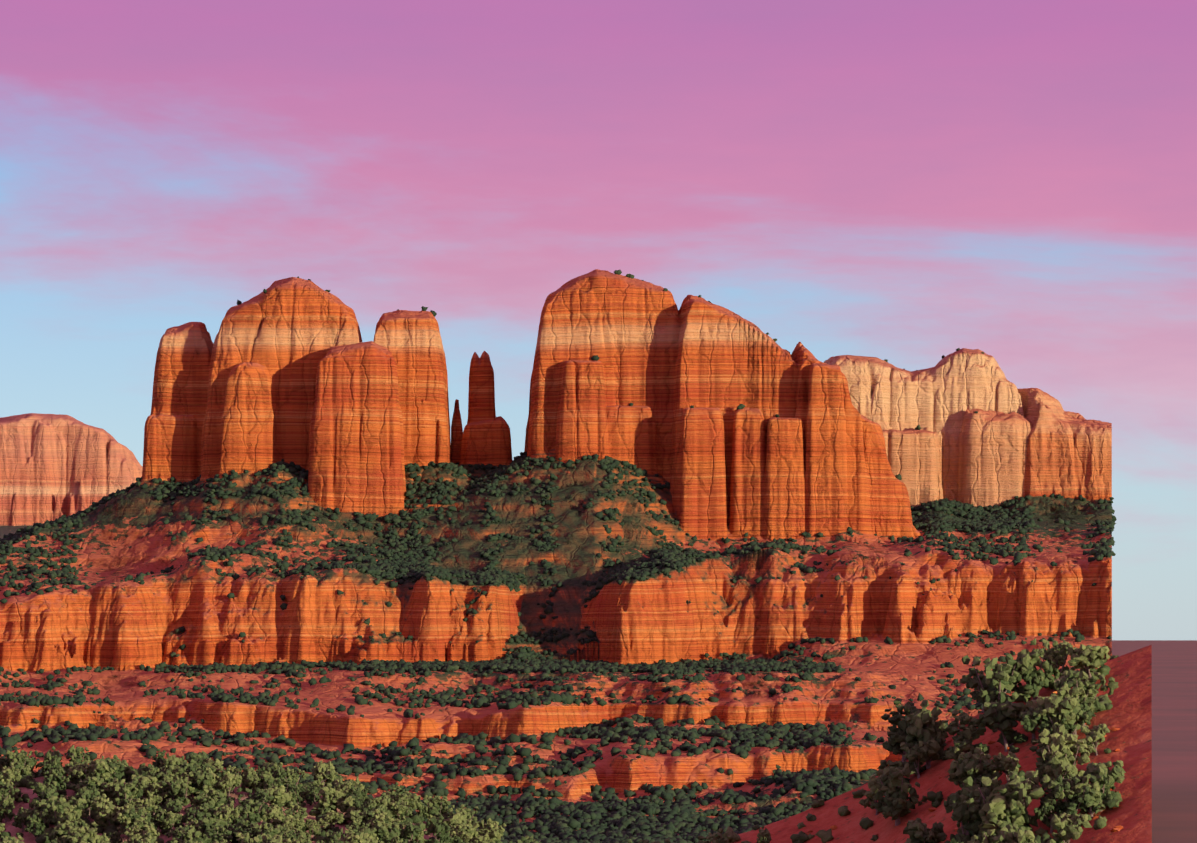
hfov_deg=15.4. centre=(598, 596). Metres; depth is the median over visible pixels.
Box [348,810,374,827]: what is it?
tree
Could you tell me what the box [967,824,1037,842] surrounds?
tree
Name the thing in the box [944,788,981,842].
tree
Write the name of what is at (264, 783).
tree
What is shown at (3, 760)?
tree
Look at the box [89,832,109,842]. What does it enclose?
tree
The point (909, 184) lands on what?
sky
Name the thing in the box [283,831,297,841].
tree
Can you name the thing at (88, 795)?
tree
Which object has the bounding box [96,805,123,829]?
tree
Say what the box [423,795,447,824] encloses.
tree
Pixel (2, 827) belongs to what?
tree
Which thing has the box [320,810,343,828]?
tree
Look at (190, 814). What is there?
tree
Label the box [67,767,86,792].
tree
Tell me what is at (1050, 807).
tree
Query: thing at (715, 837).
tree
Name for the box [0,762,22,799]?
tree
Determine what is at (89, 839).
tree
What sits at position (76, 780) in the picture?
tree
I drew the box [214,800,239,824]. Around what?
tree
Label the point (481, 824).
tree
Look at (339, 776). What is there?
tree
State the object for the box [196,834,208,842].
tree
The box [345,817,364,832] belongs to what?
tree
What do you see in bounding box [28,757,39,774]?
tree
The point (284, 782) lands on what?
tree
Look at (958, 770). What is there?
tree
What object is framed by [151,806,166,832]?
tree
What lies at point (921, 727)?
tree
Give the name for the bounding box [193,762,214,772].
tree
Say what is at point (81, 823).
tree
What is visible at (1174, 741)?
ground
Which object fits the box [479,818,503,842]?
tree
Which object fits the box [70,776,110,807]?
tree
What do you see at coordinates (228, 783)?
tree
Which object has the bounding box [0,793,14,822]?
tree
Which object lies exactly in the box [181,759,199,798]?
tree
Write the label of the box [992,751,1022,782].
tree
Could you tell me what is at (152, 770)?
tree
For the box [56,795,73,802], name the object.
tree
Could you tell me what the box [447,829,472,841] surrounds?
tree
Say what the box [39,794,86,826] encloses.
tree
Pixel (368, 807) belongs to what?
tree
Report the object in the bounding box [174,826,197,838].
tree
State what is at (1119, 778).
tree
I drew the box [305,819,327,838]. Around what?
tree
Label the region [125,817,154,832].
tree
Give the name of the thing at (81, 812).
tree
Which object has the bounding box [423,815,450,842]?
tree
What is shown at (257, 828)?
tree
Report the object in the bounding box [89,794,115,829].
tree
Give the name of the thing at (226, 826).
tree
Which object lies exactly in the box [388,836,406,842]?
tree
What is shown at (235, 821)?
tree
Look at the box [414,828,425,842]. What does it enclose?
tree
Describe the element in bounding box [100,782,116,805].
tree
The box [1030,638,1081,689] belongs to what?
tree
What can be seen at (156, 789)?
tree
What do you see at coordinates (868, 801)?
tree
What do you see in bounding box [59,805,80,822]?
tree
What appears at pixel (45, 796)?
tree
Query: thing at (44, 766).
tree
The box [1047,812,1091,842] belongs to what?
tree
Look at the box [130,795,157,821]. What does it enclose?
tree
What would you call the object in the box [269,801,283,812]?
tree
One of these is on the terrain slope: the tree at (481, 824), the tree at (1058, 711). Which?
the tree at (1058, 711)
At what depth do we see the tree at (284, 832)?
805.20 m
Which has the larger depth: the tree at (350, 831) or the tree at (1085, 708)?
the tree at (350, 831)
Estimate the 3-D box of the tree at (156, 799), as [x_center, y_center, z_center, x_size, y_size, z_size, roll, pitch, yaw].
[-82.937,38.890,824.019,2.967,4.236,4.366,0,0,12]
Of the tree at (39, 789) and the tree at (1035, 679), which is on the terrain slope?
the tree at (1035, 679)
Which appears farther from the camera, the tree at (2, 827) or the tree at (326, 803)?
the tree at (326, 803)
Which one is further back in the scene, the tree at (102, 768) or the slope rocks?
the tree at (102, 768)
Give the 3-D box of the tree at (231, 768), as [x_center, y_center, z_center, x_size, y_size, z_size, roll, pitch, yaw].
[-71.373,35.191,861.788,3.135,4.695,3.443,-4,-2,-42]
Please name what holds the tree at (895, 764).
on the terrain slope
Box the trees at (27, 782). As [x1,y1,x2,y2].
[0,768,446,842]
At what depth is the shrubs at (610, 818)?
2364.97 m
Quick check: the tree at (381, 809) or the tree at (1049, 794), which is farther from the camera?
the tree at (381, 809)
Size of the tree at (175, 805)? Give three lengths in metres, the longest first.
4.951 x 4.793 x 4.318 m
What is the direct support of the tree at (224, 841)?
on the terrain hill
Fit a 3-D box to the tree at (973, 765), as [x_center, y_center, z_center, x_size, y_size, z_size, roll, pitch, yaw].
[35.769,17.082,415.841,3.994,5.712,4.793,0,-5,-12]
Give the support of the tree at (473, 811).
on the terrain hill
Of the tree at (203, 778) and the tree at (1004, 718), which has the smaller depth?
the tree at (1004, 718)
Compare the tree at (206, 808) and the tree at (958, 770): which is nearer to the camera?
the tree at (958, 770)
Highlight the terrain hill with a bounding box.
[0,776,434,842]
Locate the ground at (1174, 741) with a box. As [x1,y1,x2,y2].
[1112,640,1196,842]
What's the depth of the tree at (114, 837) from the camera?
800.99 m
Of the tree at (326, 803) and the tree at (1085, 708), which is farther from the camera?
the tree at (326, 803)
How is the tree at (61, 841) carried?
on the terrain hill
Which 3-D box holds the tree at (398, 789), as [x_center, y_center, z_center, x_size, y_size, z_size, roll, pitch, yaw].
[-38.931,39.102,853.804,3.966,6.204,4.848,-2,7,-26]
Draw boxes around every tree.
[0,752,22,771]
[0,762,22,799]
[0,766,18,786]
[0,781,19,805]
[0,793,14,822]
[0,822,5,833]
[0,836,15,842]
[3,835,23,842]
[5,750,37,774]
[8,752,31,775]
[12,807,33,831]
[20,765,34,778]
[24,809,50,837]
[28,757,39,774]
[29,782,57,807]
[33,800,45,816]
[34,788,63,826]
[38,762,53,777]
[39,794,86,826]
[40,746,62,774]
[43,766,70,797]
[45,820,82,842]
[48,755,62,768]
[52,834,86,842]
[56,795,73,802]
[58,764,78,782]
[58,821,98,842]
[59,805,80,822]
[64,745,89,768]
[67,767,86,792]
[68,766,85,792]
[69,759,82,768]
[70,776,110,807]
[72,760,112,785]
[73,819,89,828]
[74,786,100,821]
[76,809,85,820]
[85,837,92,842]
[86,755,119,781]
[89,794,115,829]
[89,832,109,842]
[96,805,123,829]
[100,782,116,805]
[105,755,125,782]
[108,831,124,842]
[109,776,147,806]
[116,807,151,828]
[116,811,143,839]
[117,789,142,806]
[120,766,134,782]
[122,805,148,819]
[124,824,159,839]
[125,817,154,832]
[127,833,142,842]
[130,774,158,799]
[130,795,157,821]
[137,763,157,775]
[141,835,157,842]
[142,833,156,842]
[143,794,161,814]
[145,765,163,782]
[145,782,168,805]
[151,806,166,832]
[152,748,168,769]
[157,809,167,830]
[159,755,189,768]
[159,763,187,780]
[161,777,189,805]
[162,811,182,835]
[164,798,182,813]
[164,829,181,842]
[169,770,194,799]
[172,826,206,842]
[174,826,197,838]
[180,819,199,831]
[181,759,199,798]
[184,807,212,821]
[189,751,207,758]
[190,794,201,806]
[193,755,212,764]
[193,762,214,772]
[193,768,220,795]
[193,803,215,819]
[194,784,211,797]
[196,785,225,818]
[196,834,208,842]
[197,767,219,797]
[198,813,225,842]
[206,757,223,775]
[208,823,232,842]
[213,839,227,842]
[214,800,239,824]
[218,771,241,800]
[219,767,243,793]
[219,797,235,810]
[219,819,234,842]
[228,765,238,771]
[228,824,240,842]
[230,815,243,824]
[233,820,255,842]
[236,832,268,842]
[237,764,257,795]
[237,787,273,813]
[238,797,265,828]
[242,773,261,794]
[243,819,280,840]
[243,834,282,842]
[253,835,267,842]
[255,771,273,791]
[256,767,263,781]
[260,785,291,810]
[260,806,289,828]
[261,762,282,774]
[262,766,289,786]
[268,775,295,792]
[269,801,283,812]
[276,815,304,831]
[277,826,303,838]
[280,767,309,789]
[282,835,303,842]
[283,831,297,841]
[284,791,296,805]
[284,801,307,832]
[292,786,310,803]
[297,836,311,842]
[304,785,323,804]
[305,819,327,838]
[311,760,337,787]
[313,783,343,814]
[316,828,347,842]
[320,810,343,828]
[326,774,342,788]
[329,837,343,842]
[331,779,345,797]
[334,779,363,806]
[338,796,363,821]
[338,832,376,842]
[340,826,360,842]
[345,786,364,799]
[345,793,365,820]
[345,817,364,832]
[346,776,367,798]
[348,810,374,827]
[356,823,376,842]
[357,784,369,798]
[360,799,379,827]
[366,834,383,842]
[368,797,388,805]
[368,809,391,842]
[371,806,388,824]
[372,792,393,817]
[372,825,400,842]
[385,791,418,815]
[385,817,404,831]
[385,821,423,842]
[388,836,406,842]
[390,782,406,797]
[390,801,413,823]
[406,796,421,816]
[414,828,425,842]
[416,803,429,818]
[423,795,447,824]
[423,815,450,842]
[427,796,454,823]
[427,814,438,828]
[443,812,478,828]
[447,806,478,822]
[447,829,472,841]
[449,836,464,842]
[450,804,472,818]
[450,820,471,842]
[465,819,479,842]
[473,816,506,842]
[474,833,494,842]
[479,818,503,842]
[508,836,540,842]
[627,838,670,842]
[697,828,729,842]
[756,825,771,842]
[859,774,883,814]
[869,762,927,825]
[877,760,909,787]
[881,698,920,761]
[900,741,928,778]
[903,820,943,842]
[904,700,946,768]
[931,717,948,747]
[942,709,988,760]
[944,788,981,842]
[947,759,989,802]
[949,747,1000,787]
[958,747,1001,797]
[960,669,992,712]
[961,653,1033,703]
[962,770,1044,830]
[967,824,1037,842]
[968,797,1027,842]
[975,788,990,804]
[977,785,1024,842]
[978,701,1027,751]
[988,824,1018,842]
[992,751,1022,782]
[1006,642,1059,699]
[1019,699,1037,738]
[1021,705,1051,743]
[1029,733,1072,790]
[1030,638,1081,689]
[1034,695,1080,742]
[1034,796,1065,832]
[1038,779,1057,813]
[1039,728,1093,790]
[1042,774,1095,815]
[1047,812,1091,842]
[1054,669,1118,725]
[1057,683,1094,733]
[1064,700,1095,734]
[1068,644,1109,681]
[1075,774,1105,817]
[1080,724,1109,755]
[1082,765,1121,811]
[1086,760,1125,791]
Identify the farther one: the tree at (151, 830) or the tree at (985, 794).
the tree at (151, 830)
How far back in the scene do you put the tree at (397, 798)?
850.76 m
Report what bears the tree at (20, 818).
on the terrain hill
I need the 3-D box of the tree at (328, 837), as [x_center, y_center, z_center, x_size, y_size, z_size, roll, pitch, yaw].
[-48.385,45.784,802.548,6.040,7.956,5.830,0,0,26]
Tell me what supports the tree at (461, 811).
on the terrain hill
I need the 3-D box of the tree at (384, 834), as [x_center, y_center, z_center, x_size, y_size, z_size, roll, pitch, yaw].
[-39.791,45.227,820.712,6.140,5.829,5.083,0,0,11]
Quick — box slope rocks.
[748,684,1123,841]
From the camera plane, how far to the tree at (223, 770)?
848.43 m
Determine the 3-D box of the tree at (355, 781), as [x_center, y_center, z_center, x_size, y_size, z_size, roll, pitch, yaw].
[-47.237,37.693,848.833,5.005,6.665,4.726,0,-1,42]
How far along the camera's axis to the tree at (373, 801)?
842.72 m
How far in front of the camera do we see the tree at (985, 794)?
406.58 m
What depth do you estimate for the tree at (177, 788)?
825.32 m
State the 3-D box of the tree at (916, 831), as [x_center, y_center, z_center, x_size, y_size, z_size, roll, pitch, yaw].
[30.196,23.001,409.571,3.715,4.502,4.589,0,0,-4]
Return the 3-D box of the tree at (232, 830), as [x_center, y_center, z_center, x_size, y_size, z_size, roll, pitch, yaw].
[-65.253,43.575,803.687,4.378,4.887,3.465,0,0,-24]
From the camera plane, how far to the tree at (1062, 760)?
407.44 m
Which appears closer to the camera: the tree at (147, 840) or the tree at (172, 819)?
the tree at (147, 840)
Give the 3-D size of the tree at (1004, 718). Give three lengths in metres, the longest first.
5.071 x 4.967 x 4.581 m
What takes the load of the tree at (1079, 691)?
on the terrain slope
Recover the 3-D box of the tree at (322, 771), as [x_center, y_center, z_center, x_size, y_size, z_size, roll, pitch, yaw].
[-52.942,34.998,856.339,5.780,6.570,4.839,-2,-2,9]
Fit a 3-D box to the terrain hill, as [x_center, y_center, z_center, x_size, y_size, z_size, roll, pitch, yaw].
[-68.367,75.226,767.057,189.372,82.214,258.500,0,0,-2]
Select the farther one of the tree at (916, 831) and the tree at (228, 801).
the tree at (228, 801)
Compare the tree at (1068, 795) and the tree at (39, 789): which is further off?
the tree at (39, 789)
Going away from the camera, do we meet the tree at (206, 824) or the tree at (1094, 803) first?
the tree at (1094, 803)
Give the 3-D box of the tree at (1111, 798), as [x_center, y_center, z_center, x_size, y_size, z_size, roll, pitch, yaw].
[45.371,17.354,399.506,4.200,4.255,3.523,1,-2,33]
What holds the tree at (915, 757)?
on the terrain slope
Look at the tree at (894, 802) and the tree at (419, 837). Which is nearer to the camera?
the tree at (894, 802)
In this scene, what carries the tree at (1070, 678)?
on the terrain slope
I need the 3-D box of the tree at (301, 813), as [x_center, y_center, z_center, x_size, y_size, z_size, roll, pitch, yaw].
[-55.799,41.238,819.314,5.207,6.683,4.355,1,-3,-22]
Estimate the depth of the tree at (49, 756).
858.69 m
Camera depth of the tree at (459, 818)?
850.11 m
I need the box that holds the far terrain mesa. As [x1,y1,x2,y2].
[0,413,142,538]
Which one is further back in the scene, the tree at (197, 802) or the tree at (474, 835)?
the tree at (474, 835)
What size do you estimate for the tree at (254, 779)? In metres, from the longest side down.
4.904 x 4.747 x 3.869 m
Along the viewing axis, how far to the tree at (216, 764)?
851.64 m
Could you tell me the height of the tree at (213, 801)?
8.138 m
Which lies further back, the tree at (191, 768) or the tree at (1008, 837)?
the tree at (191, 768)
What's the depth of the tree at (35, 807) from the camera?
818.12 m
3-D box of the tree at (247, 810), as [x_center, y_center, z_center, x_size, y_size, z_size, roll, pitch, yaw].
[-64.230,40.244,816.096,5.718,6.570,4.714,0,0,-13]
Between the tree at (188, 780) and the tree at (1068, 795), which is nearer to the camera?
the tree at (1068, 795)
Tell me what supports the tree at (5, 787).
on the terrain hill
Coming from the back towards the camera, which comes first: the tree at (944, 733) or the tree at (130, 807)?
the tree at (130, 807)
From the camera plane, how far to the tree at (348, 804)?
836.60 m
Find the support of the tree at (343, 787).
on the terrain hill
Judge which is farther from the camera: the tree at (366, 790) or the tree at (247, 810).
the tree at (366, 790)
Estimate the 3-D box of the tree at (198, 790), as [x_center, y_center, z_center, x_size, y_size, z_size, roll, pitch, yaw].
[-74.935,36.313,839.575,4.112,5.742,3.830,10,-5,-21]
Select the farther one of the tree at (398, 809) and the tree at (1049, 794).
the tree at (398, 809)
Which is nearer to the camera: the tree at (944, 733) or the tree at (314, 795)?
the tree at (944, 733)
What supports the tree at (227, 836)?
on the terrain hill
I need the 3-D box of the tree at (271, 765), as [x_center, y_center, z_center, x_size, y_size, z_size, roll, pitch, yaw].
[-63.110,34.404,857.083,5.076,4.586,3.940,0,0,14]
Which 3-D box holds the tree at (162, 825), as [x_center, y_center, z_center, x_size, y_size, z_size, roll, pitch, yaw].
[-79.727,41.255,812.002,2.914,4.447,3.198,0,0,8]
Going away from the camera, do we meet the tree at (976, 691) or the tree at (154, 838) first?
the tree at (976, 691)
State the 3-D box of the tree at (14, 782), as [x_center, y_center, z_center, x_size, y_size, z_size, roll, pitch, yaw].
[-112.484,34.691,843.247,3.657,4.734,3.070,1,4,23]
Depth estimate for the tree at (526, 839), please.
860.97 m
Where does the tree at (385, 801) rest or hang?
on the terrain hill
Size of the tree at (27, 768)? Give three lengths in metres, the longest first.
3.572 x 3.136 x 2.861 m
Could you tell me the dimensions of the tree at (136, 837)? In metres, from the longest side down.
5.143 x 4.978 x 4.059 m
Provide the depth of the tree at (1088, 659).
434.79 m
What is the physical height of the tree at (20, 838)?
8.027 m
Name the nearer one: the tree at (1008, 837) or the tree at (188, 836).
the tree at (1008, 837)
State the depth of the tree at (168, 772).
838.28 m
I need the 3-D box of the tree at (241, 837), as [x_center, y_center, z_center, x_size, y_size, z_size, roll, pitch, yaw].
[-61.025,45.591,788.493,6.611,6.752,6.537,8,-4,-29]
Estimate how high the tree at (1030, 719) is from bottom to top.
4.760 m
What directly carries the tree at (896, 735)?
on the terrain slope
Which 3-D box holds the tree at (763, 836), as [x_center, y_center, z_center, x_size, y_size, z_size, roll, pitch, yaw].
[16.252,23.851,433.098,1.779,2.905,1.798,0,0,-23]
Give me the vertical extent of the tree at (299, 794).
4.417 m
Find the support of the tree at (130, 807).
on the terrain hill
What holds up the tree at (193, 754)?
on the terrain hill
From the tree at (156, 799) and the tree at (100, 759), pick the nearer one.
the tree at (156, 799)
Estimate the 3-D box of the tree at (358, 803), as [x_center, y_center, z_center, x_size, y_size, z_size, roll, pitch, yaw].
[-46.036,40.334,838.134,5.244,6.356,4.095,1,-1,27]
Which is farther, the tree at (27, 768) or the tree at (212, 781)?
the tree at (27, 768)
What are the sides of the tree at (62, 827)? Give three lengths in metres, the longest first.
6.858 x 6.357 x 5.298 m
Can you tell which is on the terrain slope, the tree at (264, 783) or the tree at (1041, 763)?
the tree at (1041, 763)
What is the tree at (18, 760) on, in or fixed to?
on the terrain hill
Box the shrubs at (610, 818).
[0,270,1116,842]
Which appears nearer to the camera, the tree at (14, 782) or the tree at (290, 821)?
the tree at (290, 821)
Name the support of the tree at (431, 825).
on the terrain hill
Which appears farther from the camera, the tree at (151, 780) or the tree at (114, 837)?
the tree at (151, 780)
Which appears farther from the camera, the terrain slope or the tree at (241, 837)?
the tree at (241, 837)
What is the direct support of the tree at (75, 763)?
on the terrain hill
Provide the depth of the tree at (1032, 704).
425.87 m
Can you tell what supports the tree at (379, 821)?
on the terrain hill
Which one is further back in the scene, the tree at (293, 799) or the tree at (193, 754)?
the tree at (193, 754)
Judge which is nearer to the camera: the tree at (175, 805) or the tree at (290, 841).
the tree at (290, 841)
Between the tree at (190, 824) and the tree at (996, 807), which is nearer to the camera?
the tree at (996, 807)
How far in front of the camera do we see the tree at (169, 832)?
798.52 m
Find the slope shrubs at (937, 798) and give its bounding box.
[722,655,1118,842]
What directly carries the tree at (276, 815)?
on the terrain hill
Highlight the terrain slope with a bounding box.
[711,645,1151,842]
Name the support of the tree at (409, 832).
on the terrain hill
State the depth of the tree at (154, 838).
790.42 m
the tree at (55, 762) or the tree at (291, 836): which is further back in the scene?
the tree at (55, 762)
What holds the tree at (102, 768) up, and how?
on the terrain hill
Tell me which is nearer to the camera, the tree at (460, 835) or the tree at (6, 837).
the tree at (6, 837)
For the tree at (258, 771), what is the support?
on the terrain hill
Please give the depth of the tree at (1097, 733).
413.39 m
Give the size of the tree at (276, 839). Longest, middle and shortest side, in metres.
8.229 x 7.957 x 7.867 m
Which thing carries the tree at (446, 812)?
on the terrain hill
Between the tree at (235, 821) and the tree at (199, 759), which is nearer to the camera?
the tree at (235, 821)
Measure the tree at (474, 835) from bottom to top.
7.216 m
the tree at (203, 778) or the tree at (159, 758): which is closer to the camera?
the tree at (203, 778)
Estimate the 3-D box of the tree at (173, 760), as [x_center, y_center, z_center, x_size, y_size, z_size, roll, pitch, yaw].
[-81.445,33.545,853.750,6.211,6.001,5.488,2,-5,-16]
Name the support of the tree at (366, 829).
on the terrain hill
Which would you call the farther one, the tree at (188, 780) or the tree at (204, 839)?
the tree at (188, 780)
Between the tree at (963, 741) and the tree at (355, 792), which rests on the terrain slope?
the tree at (963, 741)
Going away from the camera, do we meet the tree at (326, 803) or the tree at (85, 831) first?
the tree at (85, 831)
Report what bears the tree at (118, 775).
on the terrain hill
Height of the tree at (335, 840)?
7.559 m
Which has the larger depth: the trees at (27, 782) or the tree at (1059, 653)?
the trees at (27, 782)
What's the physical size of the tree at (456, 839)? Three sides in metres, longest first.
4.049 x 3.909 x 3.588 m
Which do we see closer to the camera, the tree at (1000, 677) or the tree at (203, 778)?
the tree at (1000, 677)
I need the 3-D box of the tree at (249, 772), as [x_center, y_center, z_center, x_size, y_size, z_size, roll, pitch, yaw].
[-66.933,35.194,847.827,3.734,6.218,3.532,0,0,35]
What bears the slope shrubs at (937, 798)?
on the terrain slope
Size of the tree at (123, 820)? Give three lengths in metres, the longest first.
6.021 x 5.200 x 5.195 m
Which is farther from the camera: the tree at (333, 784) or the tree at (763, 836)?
the tree at (333, 784)
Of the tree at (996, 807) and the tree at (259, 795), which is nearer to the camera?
the tree at (996, 807)
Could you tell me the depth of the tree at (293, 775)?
851.44 m
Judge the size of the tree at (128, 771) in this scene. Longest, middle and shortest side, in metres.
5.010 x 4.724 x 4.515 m
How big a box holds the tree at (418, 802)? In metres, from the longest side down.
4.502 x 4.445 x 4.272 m
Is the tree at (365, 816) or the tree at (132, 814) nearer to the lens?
the tree at (132, 814)
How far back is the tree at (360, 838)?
805.60 m
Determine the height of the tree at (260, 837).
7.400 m
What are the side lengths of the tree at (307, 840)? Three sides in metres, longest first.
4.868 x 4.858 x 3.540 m
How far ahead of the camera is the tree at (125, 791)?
820.64 m
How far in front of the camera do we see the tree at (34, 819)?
809.09 m
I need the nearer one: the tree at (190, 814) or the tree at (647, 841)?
the tree at (647, 841)
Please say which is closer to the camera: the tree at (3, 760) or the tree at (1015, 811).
the tree at (1015, 811)
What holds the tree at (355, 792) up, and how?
on the terrain hill
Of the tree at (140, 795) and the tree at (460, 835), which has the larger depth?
the tree at (460, 835)
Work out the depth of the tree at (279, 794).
831.68 m
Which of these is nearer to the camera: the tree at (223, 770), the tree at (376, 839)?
the tree at (376, 839)
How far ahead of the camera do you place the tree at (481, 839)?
844.21 m
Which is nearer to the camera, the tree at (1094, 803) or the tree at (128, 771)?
the tree at (1094, 803)
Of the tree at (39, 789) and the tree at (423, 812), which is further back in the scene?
the tree at (423, 812)
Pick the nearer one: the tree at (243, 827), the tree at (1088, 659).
the tree at (1088, 659)
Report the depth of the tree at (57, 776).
834.38 m
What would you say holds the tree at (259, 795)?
on the terrain hill
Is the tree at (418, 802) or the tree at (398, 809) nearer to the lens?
the tree at (398, 809)
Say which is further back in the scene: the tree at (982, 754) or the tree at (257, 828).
the tree at (257, 828)
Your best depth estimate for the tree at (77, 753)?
856.28 m
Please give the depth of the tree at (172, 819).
809.58 m
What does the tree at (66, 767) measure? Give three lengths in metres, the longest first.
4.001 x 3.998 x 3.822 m
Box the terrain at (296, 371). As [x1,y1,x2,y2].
[0,269,1111,834]
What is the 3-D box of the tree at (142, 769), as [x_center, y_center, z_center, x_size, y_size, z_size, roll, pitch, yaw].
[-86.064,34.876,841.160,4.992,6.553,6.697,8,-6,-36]
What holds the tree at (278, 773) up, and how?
on the terrain hill
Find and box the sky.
[0,0,1196,639]
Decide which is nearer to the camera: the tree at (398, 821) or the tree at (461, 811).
the tree at (398, 821)
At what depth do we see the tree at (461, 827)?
841.08 m
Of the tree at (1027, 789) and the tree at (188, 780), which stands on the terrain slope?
the tree at (1027, 789)
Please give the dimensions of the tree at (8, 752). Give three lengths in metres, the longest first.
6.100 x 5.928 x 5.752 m

